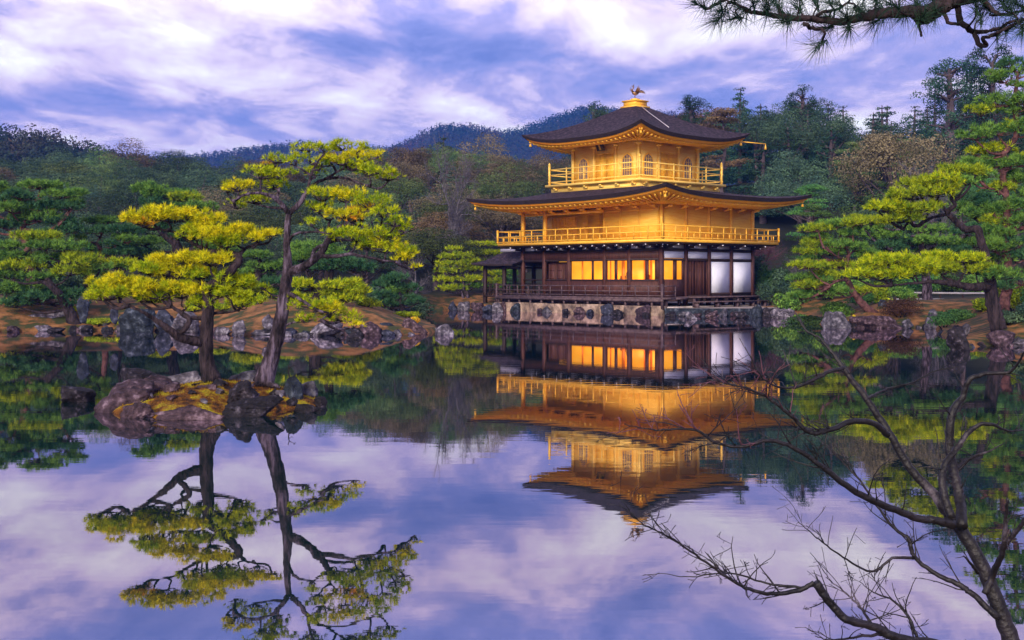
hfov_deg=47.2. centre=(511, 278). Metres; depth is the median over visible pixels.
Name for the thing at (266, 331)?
edging stone
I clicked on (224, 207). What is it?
autumn tree
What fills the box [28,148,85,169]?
evergreen tree
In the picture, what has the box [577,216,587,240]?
gilded door
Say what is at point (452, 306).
boulder
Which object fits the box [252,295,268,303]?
ground cover
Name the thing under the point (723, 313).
base stone
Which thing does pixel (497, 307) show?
boulder
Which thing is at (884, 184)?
wild pine
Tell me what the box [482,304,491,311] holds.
boulder
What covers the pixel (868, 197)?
broadleaf tree
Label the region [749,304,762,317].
boulder
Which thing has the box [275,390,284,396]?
islet rock
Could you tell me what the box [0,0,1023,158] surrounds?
sky
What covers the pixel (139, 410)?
islet rock
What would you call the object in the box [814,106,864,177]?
conifer tree
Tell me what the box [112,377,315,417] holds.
islet ground
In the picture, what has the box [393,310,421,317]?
ground cover
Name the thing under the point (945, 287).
shrub
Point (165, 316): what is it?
boulder
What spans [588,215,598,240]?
gilded door
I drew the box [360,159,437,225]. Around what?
autumn tree
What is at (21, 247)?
autumn tree
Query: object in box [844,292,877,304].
shrub
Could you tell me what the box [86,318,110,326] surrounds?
ground cover
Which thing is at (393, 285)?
shrubby pine
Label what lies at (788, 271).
shrub
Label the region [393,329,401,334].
edging stone
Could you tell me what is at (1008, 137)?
evergreen tree
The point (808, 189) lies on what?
wild pine
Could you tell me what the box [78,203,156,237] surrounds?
evergreen tree
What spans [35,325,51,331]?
boulder
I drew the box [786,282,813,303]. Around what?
shrub
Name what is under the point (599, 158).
panel door
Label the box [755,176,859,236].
evergreen tree
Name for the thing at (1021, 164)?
conifer tree
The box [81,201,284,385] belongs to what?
yellow pine
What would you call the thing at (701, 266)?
plank door
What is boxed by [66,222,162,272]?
evergreen tree
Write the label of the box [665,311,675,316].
base stone
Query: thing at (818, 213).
wild pine
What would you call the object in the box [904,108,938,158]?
conifer tree
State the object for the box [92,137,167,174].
autumn tree
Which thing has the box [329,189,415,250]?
broadleaf tree
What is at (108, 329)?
edging stone
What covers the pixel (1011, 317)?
shrub
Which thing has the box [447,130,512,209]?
autumn tree
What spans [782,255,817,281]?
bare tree
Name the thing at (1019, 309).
shrub
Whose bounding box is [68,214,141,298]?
shore pine
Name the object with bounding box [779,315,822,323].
shrub
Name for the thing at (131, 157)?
conifer tree
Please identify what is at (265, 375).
leaning pine
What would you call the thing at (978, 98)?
evergreen tree
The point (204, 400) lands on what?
islet rock
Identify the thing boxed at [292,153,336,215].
evergreen tree
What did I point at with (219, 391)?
islet rock
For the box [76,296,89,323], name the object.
boulder
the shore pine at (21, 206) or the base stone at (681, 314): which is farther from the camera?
the base stone at (681, 314)
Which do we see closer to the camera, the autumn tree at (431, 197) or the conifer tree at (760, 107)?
the autumn tree at (431, 197)
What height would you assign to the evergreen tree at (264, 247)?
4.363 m
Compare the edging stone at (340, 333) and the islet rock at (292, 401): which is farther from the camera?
the edging stone at (340, 333)
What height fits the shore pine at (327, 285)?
3.842 m
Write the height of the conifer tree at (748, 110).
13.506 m
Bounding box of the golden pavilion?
[466,85,812,315]
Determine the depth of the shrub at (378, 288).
62.32 m
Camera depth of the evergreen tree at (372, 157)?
157.34 m
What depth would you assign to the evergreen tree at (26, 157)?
155.81 m
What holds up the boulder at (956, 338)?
in the water
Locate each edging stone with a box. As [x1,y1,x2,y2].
[7,326,19,331]
[68,325,75,330]
[80,325,92,330]
[103,327,113,330]
[262,329,270,332]
[286,328,297,334]
[335,331,343,335]
[350,328,363,335]
[381,329,394,335]
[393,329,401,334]
[1014,340,1023,346]
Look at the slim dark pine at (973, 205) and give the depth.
49.85 m
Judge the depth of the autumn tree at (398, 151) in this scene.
154.99 m
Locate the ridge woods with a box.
[0,123,491,225]
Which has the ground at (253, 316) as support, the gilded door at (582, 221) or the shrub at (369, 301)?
the shrub at (369, 301)
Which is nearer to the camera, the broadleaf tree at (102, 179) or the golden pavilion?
the golden pavilion
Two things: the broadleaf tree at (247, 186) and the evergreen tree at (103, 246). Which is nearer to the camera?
the evergreen tree at (103, 246)
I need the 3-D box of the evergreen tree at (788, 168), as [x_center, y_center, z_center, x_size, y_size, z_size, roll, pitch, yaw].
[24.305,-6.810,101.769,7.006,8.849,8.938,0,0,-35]
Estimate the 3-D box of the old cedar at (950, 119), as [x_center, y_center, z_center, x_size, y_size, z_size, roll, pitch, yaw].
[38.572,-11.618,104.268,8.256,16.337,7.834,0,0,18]
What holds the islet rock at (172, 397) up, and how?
on the islet ground at (159, 402)
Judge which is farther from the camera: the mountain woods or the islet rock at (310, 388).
the mountain woods
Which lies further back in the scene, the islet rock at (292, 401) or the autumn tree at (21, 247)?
the autumn tree at (21, 247)
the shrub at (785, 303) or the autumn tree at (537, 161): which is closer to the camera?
the shrub at (785, 303)
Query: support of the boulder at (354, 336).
in the water
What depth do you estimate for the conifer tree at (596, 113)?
133.85 m
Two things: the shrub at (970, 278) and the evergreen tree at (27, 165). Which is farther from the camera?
the evergreen tree at (27, 165)
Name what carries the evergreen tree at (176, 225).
on the ground at (253, 316)
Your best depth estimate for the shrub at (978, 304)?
49.93 m
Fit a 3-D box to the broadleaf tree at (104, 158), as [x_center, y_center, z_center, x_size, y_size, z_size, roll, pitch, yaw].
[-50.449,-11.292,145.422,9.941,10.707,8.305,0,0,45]
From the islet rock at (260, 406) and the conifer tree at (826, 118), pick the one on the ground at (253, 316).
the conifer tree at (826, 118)
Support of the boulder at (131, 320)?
in the water
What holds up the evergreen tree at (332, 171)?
on the ground at (253, 316)
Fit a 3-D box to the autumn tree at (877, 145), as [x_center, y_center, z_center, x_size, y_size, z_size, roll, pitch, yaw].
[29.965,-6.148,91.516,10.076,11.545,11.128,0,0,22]
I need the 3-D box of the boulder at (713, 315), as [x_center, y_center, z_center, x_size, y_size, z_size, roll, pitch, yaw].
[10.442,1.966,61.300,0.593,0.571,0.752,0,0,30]
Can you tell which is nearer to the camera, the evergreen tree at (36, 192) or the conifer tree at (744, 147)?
the evergreen tree at (36, 192)
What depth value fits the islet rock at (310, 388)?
19.71 m
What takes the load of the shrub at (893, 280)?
on the ground at (253, 316)
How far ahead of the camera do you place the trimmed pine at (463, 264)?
78.81 m
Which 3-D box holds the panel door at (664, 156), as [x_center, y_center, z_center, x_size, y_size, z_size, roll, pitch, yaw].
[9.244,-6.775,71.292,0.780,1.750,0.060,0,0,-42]
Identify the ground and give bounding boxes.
[0,112,1023,347]
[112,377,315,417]
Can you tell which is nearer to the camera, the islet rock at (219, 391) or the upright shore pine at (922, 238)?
the islet rock at (219, 391)
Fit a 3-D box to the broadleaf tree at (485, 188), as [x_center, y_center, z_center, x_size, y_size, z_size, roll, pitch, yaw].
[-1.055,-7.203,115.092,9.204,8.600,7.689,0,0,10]
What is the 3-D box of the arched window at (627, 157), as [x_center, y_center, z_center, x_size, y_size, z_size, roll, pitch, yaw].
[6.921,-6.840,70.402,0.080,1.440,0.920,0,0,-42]
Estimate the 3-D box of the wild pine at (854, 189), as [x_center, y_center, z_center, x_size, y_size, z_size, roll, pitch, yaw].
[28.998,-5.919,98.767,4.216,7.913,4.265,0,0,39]
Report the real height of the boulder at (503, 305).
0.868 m
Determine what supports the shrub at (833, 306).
on the ground at (253, 316)
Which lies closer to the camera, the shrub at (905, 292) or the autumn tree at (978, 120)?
the shrub at (905, 292)
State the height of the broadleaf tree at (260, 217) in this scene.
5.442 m
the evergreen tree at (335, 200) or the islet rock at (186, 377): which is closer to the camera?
the islet rock at (186, 377)
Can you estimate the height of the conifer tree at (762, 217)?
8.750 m
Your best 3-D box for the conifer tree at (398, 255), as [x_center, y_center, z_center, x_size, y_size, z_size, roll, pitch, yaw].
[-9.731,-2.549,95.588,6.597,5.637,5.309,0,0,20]
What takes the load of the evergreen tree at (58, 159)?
on the ground at (253, 316)
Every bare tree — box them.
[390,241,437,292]
[415,130,483,287]
[598,311,1023,639]
[755,237,786,269]
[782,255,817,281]
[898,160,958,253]
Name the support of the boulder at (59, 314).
on the ground at (253, 316)
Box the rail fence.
[895,292,983,299]
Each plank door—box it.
[688,261,695,294]
[696,261,706,294]
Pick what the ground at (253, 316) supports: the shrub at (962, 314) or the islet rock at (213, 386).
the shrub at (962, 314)
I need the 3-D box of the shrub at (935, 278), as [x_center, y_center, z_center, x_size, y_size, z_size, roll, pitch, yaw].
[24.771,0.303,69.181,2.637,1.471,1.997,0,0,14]
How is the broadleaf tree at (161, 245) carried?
on the ground at (253, 316)
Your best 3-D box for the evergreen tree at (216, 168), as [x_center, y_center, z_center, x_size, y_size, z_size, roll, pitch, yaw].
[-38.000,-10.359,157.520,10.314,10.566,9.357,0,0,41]
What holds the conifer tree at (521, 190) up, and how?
on the ground at (253, 316)
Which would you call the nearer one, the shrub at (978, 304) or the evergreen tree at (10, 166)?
the shrub at (978, 304)
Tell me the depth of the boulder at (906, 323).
48.91 m
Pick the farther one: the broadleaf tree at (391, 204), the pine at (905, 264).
the broadleaf tree at (391, 204)
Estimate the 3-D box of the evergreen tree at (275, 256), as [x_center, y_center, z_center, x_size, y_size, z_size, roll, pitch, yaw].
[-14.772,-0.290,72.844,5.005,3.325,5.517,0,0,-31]
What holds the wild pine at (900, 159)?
on the ground at (253, 316)
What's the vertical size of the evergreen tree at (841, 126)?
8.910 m
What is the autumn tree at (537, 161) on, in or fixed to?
on the ground at (253, 316)
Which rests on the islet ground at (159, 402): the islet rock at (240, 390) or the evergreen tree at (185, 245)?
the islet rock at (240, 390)
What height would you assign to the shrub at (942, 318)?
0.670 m
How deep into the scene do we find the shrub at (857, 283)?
65.45 m
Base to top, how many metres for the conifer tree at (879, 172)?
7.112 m
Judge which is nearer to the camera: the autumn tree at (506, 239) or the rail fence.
the rail fence
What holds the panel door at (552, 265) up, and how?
in the golden pavilion
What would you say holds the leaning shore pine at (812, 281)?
on the ground at (253, 316)
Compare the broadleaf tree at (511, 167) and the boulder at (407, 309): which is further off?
the broadleaf tree at (511, 167)
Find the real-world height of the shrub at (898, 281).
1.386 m
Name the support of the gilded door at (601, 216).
in the golden pavilion
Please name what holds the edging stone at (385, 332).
on the ground at (253, 316)
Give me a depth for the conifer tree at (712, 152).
147.70 m
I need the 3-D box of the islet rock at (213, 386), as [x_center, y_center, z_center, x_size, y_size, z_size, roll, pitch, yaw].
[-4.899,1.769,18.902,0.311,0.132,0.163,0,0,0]
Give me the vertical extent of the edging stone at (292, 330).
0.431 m
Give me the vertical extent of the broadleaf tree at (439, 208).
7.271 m
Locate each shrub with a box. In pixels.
[39,273,75,288]
[68,274,92,291]
[152,274,166,289]
[195,275,211,281]
[291,276,314,296]
[351,296,383,306]
[364,290,376,297]
[371,286,381,297]
[380,293,414,309]
[405,301,436,317]
[410,316,419,322]
[755,254,768,283]
[755,264,780,299]
[755,280,773,303]
[767,267,793,301]
[771,292,802,309]
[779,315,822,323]
[780,253,806,275]
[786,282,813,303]
[816,282,848,299]
[817,301,858,316]
[843,276,869,287]
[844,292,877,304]
[863,276,896,292]
[871,281,892,301]
[877,297,924,316]
[888,286,917,300]
[893,276,913,289]
[904,275,940,294]
[917,272,948,291]
[925,308,976,321]
[927,313,959,329]
[938,273,963,291]
[959,274,983,294]
[971,297,986,311]
[987,308,1023,324]
[997,284,1023,310]
[1015,302,1023,314]
[1017,283,1023,304]
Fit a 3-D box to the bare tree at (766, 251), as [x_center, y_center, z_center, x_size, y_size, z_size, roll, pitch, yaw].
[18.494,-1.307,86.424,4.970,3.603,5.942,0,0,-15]
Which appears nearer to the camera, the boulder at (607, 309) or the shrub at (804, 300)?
the shrub at (804, 300)
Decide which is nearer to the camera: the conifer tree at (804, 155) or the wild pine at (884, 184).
the wild pine at (884, 184)
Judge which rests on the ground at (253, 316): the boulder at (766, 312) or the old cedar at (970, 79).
the old cedar at (970, 79)
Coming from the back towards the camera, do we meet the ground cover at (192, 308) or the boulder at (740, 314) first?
the boulder at (740, 314)
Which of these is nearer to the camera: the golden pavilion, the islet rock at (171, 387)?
the islet rock at (171, 387)
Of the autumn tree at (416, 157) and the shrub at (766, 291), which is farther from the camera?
the autumn tree at (416, 157)
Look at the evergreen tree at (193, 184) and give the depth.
127.12 m
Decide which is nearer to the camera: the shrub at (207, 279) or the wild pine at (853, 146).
the shrub at (207, 279)
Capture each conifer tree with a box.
[103,155,142,218]
[356,165,408,223]
[373,214,430,271]
[404,161,491,232]
[413,135,453,210]
[502,157,549,198]
[567,100,609,170]
[676,95,714,163]
[684,109,733,184]
[700,110,745,185]
[712,87,769,183]
[715,98,770,184]
[723,140,798,223]
[730,104,779,180]
[745,127,833,210]
[767,111,848,178]
[782,84,827,179]
[793,100,824,175]
[797,127,878,207]
[814,104,833,177]
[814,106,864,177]
[837,112,894,176]
[855,106,906,175]
[863,107,908,137]
[865,121,906,176]
[897,106,934,138]
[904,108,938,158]
[907,122,979,187]
[908,163,955,227]
[911,92,945,137]
[955,117,968,151]
[1006,142,1023,188]
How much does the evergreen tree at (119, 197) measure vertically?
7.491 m
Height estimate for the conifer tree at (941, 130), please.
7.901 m
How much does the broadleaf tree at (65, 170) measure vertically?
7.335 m
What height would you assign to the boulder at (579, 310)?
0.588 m
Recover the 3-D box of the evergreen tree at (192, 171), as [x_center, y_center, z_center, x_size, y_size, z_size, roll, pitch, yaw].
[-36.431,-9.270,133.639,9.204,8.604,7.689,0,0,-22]
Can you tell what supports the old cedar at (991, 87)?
on the ground at (253, 316)
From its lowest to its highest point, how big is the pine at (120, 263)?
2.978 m
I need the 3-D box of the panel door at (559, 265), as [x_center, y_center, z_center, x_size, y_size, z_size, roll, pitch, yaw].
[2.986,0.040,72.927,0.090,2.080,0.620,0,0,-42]
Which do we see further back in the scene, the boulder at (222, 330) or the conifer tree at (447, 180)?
the conifer tree at (447, 180)
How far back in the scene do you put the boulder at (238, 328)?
42.77 m
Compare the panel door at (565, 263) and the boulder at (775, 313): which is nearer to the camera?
the boulder at (775, 313)
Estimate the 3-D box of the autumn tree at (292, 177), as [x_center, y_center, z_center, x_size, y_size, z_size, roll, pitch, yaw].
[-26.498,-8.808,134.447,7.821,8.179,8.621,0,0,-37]
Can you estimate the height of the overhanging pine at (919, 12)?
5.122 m
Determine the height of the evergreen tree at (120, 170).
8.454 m
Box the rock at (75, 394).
[60,386,96,401]
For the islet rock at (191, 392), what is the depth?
18.46 m
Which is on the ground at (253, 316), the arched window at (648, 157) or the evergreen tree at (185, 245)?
the evergreen tree at (185, 245)
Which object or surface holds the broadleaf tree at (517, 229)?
on the ground at (253, 316)
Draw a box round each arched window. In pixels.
[578,157,588,179]
[622,152,632,175]
[643,152,653,176]
[683,157,692,179]
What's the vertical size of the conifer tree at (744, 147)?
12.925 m
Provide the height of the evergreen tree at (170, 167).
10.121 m
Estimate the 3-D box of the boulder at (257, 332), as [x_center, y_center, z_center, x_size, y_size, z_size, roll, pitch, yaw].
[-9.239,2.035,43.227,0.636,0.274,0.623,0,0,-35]
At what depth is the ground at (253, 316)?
55.30 m
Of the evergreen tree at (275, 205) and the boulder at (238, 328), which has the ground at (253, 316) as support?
the evergreen tree at (275, 205)
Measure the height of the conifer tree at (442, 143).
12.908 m
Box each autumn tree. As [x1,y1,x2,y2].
[0,167,20,187]
[5,232,52,261]
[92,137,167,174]
[192,185,255,222]
[230,187,289,236]
[235,155,290,209]
[249,165,313,217]
[322,172,368,191]
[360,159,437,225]
[371,145,428,191]
[382,147,441,223]
[392,210,496,276]
[406,179,487,251]
[431,157,490,194]
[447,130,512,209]
[463,193,542,248]
[470,156,547,229]
[495,231,542,272]
[516,150,570,192]
[523,155,567,184]
[670,106,738,131]
[696,107,750,192]
[828,129,961,204]
[943,114,1010,129]
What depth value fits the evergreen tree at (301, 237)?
90.62 m
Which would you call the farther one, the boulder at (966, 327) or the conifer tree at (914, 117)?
the conifer tree at (914, 117)
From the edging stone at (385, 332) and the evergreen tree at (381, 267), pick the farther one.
the evergreen tree at (381, 267)
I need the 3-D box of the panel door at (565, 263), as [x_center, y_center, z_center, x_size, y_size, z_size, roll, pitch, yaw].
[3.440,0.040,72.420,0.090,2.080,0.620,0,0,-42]
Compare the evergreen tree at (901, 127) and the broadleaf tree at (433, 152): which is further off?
the broadleaf tree at (433, 152)
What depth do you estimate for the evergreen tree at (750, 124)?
135.22 m
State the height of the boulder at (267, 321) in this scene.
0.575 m
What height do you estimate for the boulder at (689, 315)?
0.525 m
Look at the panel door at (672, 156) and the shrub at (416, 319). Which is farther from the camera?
the panel door at (672, 156)
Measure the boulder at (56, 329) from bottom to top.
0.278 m
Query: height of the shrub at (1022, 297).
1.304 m
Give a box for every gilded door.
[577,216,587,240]
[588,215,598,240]
[600,215,602,238]
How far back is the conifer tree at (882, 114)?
144.81 m
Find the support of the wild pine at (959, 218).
on the ground at (253, 316)
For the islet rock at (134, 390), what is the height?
0.733 m
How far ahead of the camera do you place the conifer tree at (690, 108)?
137.49 m
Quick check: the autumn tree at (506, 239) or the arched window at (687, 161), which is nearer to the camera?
the arched window at (687, 161)
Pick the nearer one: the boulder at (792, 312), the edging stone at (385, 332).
the edging stone at (385, 332)
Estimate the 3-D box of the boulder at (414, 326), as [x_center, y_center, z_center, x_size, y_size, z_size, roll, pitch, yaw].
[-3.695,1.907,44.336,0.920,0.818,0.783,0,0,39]
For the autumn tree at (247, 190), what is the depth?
120.34 m
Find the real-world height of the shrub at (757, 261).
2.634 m
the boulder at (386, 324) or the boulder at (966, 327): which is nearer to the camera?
the boulder at (966, 327)
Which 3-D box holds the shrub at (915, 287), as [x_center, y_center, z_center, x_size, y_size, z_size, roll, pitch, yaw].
[22.626,0.400,64.685,1.984,1.382,1.383,0,0,0]
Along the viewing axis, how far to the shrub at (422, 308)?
62.16 m
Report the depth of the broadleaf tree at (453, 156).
133.15 m
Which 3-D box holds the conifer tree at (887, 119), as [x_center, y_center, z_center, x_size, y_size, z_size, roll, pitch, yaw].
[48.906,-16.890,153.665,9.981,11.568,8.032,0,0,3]
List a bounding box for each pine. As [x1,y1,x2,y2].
[0,177,88,280]
[0,227,115,324]
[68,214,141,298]
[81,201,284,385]
[105,256,138,303]
[118,179,240,285]
[220,137,423,388]
[231,248,282,297]
[280,238,377,305]
[368,270,427,310]
[432,245,482,297]
[465,239,520,290]
[672,0,1023,67]
[782,215,879,312]
[783,203,834,255]
[784,183,829,236]
[828,141,883,210]
[833,163,881,212]
[840,160,1023,331]
[842,213,992,299]
[876,138,916,185]
[880,173,916,203]
[939,178,975,270]
[945,186,1023,296]
[949,151,977,187]
[953,53,1023,310]
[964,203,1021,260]
[998,167,1023,235]
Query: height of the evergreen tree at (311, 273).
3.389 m
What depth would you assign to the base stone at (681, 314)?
63.94 m
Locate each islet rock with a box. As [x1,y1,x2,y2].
[94,378,154,412]
[120,368,155,381]
[120,402,154,417]
[144,374,179,391]
[153,405,224,420]
[163,383,179,392]
[166,394,176,399]
[167,371,200,383]
[188,390,196,394]
[200,398,207,403]
[204,384,216,389]
[212,379,224,386]
[215,388,224,393]
[222,394,283,417]
[227,380,259,402]
[229,370,256,381]
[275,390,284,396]
[283,376,303,399]
[286,397,297,406]
[293,404,317,412]
[302,381,317,396]
[314,396,327,406]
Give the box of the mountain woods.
[117,102,856,198]
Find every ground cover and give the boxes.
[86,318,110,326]
[186,305,200,311]
[214,303,230,310]
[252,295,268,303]
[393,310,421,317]
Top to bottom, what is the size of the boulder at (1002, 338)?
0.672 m
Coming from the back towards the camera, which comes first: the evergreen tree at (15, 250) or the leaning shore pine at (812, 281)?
the evergreen tree at (15, 250)
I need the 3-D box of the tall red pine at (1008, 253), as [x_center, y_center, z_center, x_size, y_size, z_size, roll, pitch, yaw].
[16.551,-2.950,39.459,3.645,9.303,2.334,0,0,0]
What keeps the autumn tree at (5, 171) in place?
on the ground at (253, 316)
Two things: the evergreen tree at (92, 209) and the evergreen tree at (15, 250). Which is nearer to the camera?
the evergreen tree at (15, 250)
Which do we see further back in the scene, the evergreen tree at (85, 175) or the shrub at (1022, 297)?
the evergreen tree at (85, 175)
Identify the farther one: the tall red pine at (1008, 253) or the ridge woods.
the ridge woods
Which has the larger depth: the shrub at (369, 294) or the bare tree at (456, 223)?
the bare tree at (456, 223)
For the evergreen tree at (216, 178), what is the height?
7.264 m
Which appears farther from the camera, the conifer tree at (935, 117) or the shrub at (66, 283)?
the conifer tree at (935, 117)
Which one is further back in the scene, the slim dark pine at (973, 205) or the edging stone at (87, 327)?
the slim dark pine at (973, 205)
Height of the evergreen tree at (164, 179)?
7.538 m
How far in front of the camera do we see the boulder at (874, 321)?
49.10 m
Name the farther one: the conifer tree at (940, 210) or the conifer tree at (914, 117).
the conifer tree at (914, 117)
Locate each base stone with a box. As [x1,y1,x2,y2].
[586,309,593,313]
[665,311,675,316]
[677,311,684,316]
[718,308,727,316]
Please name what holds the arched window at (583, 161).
in the golden pavilion
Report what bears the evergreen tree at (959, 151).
on the ground at (253, 316)
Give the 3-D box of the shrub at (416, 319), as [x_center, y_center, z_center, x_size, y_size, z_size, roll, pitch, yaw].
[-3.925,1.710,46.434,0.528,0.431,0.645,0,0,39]
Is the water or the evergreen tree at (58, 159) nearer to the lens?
the water
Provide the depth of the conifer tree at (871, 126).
138.86 m
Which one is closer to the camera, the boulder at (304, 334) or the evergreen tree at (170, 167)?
the boulder at (304, 334)
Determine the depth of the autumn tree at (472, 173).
122.96 m
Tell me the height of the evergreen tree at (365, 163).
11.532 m
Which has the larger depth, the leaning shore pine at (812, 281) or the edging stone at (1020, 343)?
the leaning shore pine at (812, 281)
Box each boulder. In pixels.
[28,312,64,317]
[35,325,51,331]
[50,327,65,331]
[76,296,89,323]
[110,309,118,324]
[118,308,155,331]
[154,310,173,331]
[171,311,199,332]
[214,327,230,333]
[232,320,245,335]
[251,330,269,335]
[262,314,272,329]
[285,331,291,336]
[292,332,309,336]
[310,323,342,335]
[346,332,361,339]
[359,321,381,335]
[380,322,393,325]
[398,305,410,311]
[401,318,427,333]
[435,324,453,334]
[448,301,457,310]
[457,301,470,310]
[471,302,483,311]
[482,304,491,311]
[492,302,502,312]
[500,302,506,310]
[510,303,520,311]
[541,306,551,312]
[573,307,585,313]
[600,303,613,314]
[611,309,623,315]
[635,305,650,315]
[684,312,696,318]
[705,310,718,318]
[733,311,747,317]
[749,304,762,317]
[762,307,772,317]
[770,307,781,317]
[778,308,790,317]
[787,308,794,315]
[821,311,850,328]
[849,315,902,328]
[878,299,888,306]
[902,319,913,328]
[924,309,937,328]
[946,325,969,350]
[962,323,970,336]
[986,330,1014,346]
[1012,337,1020,345]
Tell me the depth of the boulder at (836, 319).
49.11 m
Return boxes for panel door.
[549,262,555,278]
[556,262,563,278]
[564,262,566,278]
[595,153,604,180]
[605,152,613,179]
[661,152,668,179]
[669,153,676,179]
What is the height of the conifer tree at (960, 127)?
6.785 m
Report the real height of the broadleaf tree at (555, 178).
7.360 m
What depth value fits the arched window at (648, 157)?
70.31 m
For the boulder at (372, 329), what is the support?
on the ground at (253, 316)
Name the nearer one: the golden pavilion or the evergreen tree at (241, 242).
the golden pavilion
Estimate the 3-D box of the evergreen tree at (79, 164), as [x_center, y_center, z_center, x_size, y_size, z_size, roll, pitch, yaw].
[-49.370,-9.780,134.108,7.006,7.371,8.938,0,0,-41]
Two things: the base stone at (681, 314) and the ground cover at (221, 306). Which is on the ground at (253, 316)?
the ground cover at (221, 306)
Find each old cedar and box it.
[900,54,995,218]
[944,52,987,143]
[956,43,1023,201]
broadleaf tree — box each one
[31,161,93,211]
[62,165,132,210]
[75,144,134,195]
[140,227,212,276]
[211,175,276,222]
[214,206,282,245]
[260,202,344,239]
[304,204,380,250]
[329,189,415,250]
[353,175,432,226]
[376,227,488,290]
[399,143,463,203]
[415,186,500,244]
[420,148,491,191]
[459,161,549,230]
[478,155,538,198]
[481,197,542,235]
[513,162,570,193]
[831,189,925,267]
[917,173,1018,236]
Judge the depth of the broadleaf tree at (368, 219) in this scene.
98.64 m
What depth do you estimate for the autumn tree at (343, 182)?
121.87 m
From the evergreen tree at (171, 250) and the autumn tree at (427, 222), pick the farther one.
the autumn tree at (427, 222)
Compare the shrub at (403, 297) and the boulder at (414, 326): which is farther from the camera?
the shrub at (403, 297)
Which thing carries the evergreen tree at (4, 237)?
on the ground at (253, 316)
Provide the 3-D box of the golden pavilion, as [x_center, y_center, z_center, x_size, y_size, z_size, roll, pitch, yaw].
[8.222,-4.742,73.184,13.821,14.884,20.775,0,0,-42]
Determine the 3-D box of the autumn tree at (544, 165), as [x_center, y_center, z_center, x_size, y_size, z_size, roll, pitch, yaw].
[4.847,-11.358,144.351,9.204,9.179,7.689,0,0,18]
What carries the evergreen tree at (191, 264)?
on the ground at (253, 316)
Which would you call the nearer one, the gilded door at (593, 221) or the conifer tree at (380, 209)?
the gilded door at (593, 221)
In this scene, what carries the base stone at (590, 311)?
in the water
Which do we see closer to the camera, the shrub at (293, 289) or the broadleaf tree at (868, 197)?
the shrub at (293, 289)
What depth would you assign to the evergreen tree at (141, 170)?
124.01 m
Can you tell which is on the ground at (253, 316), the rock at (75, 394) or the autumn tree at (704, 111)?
the autumn tree at (704, 111)
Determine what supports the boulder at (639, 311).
in the water
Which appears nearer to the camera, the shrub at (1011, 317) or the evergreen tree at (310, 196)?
the shrub at (1011, 317)
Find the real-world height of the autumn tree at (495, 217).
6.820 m
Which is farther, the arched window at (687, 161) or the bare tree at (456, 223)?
the bare tree at (456, 223)
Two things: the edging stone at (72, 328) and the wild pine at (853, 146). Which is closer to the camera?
the edging stone at (72, 328)
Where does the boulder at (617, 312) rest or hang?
in the water
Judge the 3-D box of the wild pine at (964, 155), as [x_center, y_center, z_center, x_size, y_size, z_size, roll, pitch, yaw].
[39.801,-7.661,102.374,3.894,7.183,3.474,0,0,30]
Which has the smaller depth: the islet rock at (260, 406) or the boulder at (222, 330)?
the islet rock at (260, 406)
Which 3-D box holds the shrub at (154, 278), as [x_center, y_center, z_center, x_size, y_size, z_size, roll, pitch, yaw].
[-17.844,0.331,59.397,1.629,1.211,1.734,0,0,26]
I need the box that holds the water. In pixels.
[0,311,1023,639]
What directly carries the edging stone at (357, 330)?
on the ground at (253, 316)
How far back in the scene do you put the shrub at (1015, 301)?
43.55 m
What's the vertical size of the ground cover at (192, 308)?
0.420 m
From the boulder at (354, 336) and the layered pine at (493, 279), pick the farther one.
the layered pine at (493, 279)
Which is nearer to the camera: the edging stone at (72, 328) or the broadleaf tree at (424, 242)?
the edging stone at (72, 328)
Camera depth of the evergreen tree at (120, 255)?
71.30 m
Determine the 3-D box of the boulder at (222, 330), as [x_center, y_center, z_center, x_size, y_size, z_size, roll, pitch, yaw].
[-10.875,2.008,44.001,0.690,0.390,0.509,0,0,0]
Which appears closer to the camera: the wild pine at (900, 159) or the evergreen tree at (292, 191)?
the wild pine at (900, 159)
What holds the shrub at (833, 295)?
on the ground at (253, 316)
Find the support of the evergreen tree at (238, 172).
on the ground at (253, 316)
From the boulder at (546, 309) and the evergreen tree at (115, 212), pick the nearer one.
the boulder at (546, 309)
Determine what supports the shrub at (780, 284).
on the ground at (253, 316)
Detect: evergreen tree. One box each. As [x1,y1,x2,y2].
[0,164,30,180]
[0,172,23,187]
[0,222,63,270]
[0,237,35,258]
[7,170,88,224]
[8,160,71,179]
[15,207,118,263]
[17,150,78,170]
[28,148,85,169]
[29,183,109,213]
[32,231,123,273]
[40,151,109,212]
[61,161,103,212]
[62,166,117,200]
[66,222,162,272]
[69,197,135,238]
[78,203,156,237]
[86,243,155,272]
[88,175,176,216]
[104,157,154,205]
[109,171,184,216]
[121,166,177,196]
[143,149,210,175]
[148,151,216,224]
[157,222,232,243]
[162,241,221,277]
[163,241,227,269]
[164,160,214,198]
[165,238,251,279]
[170,166,236,197]
[193,191,234,207]
[201,161,247,179]
[206,171,262,222]
[214,156,257,222]
[230,195,309,247]
[230,247,302,275]
[235,225,283,247]
[236,233,308,254]
[265,180,313,220]
[268,214,363,279]
[274,248,336,278]
[287,191,347,220]
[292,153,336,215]
[297,180,362,213]
[303,166,361,187]
[304,164,346,184]
[309,226,422,286]
[335,144,402,181]
[337,250,401,286]
[347,147,396,189]
[556,153,570,169]
[731,109,792,182]
[747,149,837,240]
[753,103,829,159]
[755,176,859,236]
[757,98,840,139]
[796,115,867,167]
[831,208,929,248]
[856,121,938,177]
[914,129,999,190]
[936,86,1021,128]
[966,131,1023,151]
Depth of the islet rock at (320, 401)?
19.15 m
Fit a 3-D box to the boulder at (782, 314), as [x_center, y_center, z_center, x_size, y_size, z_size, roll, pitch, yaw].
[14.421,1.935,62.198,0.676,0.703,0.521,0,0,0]
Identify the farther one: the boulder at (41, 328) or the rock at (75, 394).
the boulder at (41, 328)

